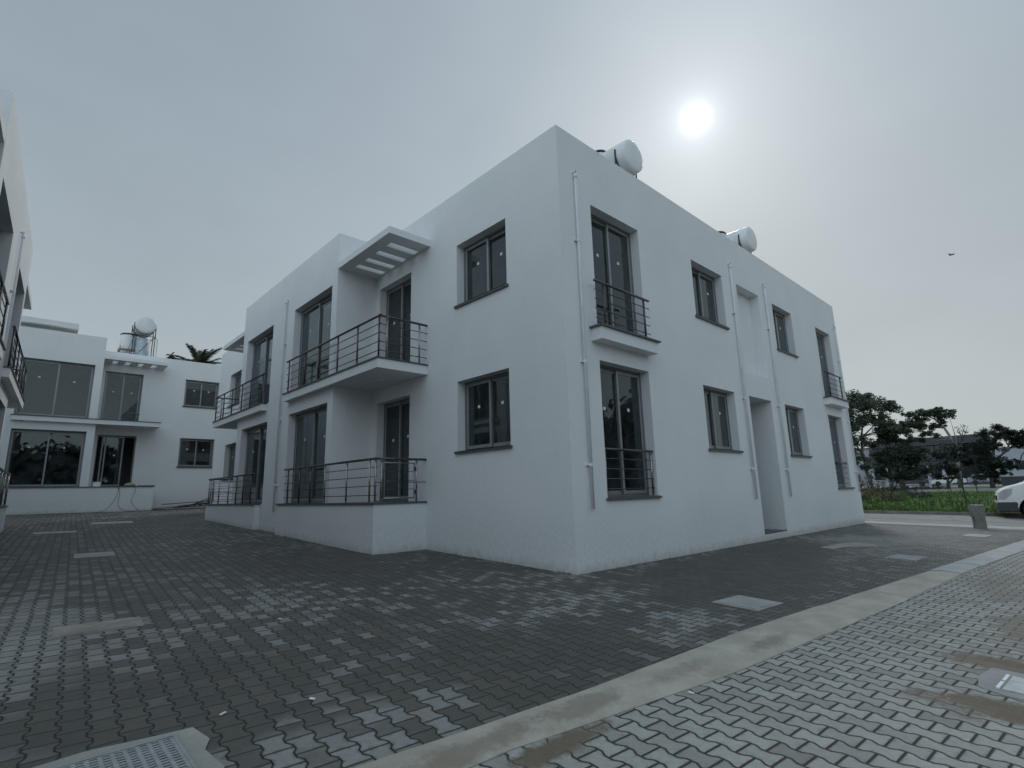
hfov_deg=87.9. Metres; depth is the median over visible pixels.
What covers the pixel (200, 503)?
plank pile
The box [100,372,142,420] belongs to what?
balcony door
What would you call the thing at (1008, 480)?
boundary wall
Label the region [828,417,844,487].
window
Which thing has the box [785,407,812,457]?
window
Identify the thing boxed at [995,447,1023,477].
white house
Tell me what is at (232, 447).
window
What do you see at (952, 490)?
kerb
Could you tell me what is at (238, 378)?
window
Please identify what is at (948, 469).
tree
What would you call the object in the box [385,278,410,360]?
balcony door
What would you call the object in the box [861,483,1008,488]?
parking ground
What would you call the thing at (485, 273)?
window
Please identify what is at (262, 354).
window
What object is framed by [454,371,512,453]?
window
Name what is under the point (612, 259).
window
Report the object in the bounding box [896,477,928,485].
parked car
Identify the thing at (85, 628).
manhole cover
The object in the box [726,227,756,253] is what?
water tank
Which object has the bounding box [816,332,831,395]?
window
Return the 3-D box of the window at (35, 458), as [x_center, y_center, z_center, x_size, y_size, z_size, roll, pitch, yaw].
[-19.996,3.202,22.801,2.466,2.418,0.080,9,-15,-42]
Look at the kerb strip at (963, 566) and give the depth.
9.79 m
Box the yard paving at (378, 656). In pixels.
[0,508,1023,767]
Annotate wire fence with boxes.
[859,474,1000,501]
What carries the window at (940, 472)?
in the office building
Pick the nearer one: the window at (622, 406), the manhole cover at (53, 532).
the window at (622, 406)
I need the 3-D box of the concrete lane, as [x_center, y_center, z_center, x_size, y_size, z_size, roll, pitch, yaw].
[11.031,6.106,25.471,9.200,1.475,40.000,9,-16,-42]
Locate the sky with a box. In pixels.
[0,0,1023,447]
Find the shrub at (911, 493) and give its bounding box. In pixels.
[896,489,932,498]
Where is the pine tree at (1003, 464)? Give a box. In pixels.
[966,423,1023,487]
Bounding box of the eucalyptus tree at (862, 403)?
[846,389,912,487]
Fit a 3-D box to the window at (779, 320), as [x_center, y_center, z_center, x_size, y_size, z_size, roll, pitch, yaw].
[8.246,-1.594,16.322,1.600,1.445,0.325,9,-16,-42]
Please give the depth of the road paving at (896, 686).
3.42 m
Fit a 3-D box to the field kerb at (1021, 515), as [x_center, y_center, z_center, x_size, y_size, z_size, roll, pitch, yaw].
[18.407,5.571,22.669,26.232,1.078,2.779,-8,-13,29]
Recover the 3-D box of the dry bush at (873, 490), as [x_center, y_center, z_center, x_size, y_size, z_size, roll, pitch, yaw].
[23.263,6.821,33.792,2.604,2.031,2.624,-2,-12,1]
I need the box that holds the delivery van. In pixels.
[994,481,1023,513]
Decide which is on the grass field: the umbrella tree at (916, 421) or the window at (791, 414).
the umbrella tree at (916, 421)
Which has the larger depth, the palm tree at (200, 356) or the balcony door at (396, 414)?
the palm tree at (200, 356)
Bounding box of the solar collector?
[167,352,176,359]
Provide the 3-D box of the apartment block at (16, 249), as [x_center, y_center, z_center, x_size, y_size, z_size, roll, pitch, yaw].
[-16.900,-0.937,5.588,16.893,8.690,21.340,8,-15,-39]
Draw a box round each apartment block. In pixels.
[0,88,32,532]
[0,316,220,514]
[205,124,864,574]
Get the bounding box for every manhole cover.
[32,530,76,534]
[52,616,143,637]
[74,551,115,558]
[91,521,132,524]
[712,595,783,611]
[820,542,877,548]
[884,554,928,560]
[961,534,992,537]
[978,668,1023,699]
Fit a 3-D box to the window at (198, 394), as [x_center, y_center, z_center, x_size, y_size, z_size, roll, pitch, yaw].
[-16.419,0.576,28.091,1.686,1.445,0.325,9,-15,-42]
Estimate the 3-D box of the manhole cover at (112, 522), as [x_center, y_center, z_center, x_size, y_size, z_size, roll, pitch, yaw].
[-13.312,4.634,17.701,1.100,0.088,1.100,8,-15,-38]
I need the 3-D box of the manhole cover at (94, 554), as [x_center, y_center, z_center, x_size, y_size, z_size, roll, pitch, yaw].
[-8.002,3.290,10.186,0.620,0.072,0.750,8,-15,-38]
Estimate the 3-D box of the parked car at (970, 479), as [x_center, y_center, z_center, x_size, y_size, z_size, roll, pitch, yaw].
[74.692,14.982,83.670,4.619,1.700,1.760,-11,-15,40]
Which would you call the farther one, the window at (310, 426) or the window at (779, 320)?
the window at (779, 320)
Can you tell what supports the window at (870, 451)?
in the office building
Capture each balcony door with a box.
[91,435,135,486]
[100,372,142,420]
[382,398,409,500]
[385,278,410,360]
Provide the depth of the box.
23.50 m
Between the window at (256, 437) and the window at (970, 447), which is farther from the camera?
the window at (970, 447)
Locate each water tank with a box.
[126,316,157,356]
[601,139,642,177]
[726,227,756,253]
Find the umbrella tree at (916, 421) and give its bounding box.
[897,406,962,487]
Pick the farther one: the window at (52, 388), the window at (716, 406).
the window at (52, 388)
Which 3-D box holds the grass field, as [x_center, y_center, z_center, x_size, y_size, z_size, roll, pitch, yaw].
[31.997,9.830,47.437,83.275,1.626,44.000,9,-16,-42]
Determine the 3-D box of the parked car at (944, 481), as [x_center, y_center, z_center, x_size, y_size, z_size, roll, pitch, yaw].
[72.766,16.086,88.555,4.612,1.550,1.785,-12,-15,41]
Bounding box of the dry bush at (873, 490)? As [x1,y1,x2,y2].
[859,477,906,501]
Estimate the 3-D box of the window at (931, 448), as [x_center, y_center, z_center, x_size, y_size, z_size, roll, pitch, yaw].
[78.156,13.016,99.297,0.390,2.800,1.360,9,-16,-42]
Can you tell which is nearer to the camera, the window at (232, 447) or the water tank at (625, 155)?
the water tank at (625, 155)
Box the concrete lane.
[864,513,1023,529]
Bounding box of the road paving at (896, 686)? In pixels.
[472,551,1023,767]
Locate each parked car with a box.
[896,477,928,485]
[931,476,966,484]
[967,474,1001,484]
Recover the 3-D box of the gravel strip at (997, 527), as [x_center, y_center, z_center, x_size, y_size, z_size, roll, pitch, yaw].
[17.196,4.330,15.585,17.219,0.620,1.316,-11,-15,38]
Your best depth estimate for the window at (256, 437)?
17.02 m
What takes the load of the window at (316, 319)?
in the apartment block at (555, 348)
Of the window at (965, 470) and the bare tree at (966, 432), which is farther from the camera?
the window at (965, 470)
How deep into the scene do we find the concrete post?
16.52 m
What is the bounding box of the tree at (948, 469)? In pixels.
[928,442,982,488]
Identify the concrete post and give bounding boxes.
[968,504,986,528]
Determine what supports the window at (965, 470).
in the office building
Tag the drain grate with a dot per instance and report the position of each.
(184, 748)
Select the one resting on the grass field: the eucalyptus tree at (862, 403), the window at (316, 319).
the eucalyptus tree at (862, 403)
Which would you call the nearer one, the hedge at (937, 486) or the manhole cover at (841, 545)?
the manhole cover at (841, 545)
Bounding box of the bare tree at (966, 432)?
[953,424,969,485]
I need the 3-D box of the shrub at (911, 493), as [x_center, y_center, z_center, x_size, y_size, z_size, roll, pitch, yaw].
[28.005,7.763,37.098,1.747,1.081,2.302,9,-16,-42]
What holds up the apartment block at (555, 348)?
on the ground
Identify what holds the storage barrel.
on the apartment block at (84, 419)
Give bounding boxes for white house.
[856,448,872,485]
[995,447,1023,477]
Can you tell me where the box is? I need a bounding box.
[92,482,100,486]
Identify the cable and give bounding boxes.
[54,486,161,513]
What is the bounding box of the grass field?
[861,486,1020,512]
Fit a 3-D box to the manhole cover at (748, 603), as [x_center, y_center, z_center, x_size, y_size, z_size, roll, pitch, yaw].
[2.811,2.624,6.340,0.620,0.070,0.560,8,-15,-38]
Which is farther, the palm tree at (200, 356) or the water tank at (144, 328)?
the palm tree at (200, 356)
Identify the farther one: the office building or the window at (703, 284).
the office building
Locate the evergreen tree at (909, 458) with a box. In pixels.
[869,426,939,488]
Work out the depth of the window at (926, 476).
99.64 m
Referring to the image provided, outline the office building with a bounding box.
[869,434,996,485]
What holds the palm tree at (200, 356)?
on the ground
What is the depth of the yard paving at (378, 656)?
5.36 m
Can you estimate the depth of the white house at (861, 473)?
109.52 m
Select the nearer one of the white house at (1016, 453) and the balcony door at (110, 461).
the balcony door at (110, 461)
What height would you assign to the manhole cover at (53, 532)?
0.072 m
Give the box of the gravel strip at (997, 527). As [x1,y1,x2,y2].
[865,521,1023,529]
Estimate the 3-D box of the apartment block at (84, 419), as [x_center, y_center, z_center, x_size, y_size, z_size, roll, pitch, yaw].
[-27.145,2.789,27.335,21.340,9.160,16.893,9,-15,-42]
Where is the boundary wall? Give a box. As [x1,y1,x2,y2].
[1000,476,1023,485]
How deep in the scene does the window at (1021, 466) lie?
83.81 m
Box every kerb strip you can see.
[355,571,961,767]
[930,540,1023,573]
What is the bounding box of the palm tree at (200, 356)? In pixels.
[167,342,223,364]
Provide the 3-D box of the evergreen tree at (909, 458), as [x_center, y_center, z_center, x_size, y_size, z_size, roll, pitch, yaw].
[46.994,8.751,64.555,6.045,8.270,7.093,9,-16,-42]
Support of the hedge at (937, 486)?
on the grass field
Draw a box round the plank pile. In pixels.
[154,498,207,508]
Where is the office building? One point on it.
(932, 446)
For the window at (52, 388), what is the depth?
23.43 m
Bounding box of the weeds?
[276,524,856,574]
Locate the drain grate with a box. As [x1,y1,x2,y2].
[33,727,224,767]
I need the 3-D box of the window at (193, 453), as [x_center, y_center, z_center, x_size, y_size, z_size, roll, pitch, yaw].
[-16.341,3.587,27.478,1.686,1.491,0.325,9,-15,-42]
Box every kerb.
[863,510,1023,517]
[910,488,999,491]
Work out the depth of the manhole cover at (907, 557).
10.09 m
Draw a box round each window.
[4,429,85,486]
[14,358,94,417]
[176,438,213,467]
[182,380,218,408]
[221,444,235,480]
[228,373,241,407]
[243,424,266,502]
[250,331,272,406]
[291,406,326,502]
[298,293,331,386]
[454,226,508,308]
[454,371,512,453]
[591,214,636,332]
[600,364,648,496]
[691,266,729,329]
[703,388,743,452]
[772,309,798,357]
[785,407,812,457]
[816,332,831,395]
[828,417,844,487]
[869,449,878,463]
[918,466,927,477]
[925,446,935,460]
[930,465,947,477]
[934,445,946,460]
[952,464,970,476]
[966,443,977,458]
[1015,460,1023,469]
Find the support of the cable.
attached to the apartment block at (84, 419)
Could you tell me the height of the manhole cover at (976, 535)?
0.067 m
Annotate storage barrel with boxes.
[117,333,136,353]
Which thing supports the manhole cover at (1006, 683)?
on the road paving at (896, 686)
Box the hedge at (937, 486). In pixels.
[860,483,945,491]
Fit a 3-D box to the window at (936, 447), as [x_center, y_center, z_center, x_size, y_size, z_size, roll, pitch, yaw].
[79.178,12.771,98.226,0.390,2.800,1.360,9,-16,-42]
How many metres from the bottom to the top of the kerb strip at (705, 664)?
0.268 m
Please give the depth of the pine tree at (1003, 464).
50.48 m
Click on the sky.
(181, 159)

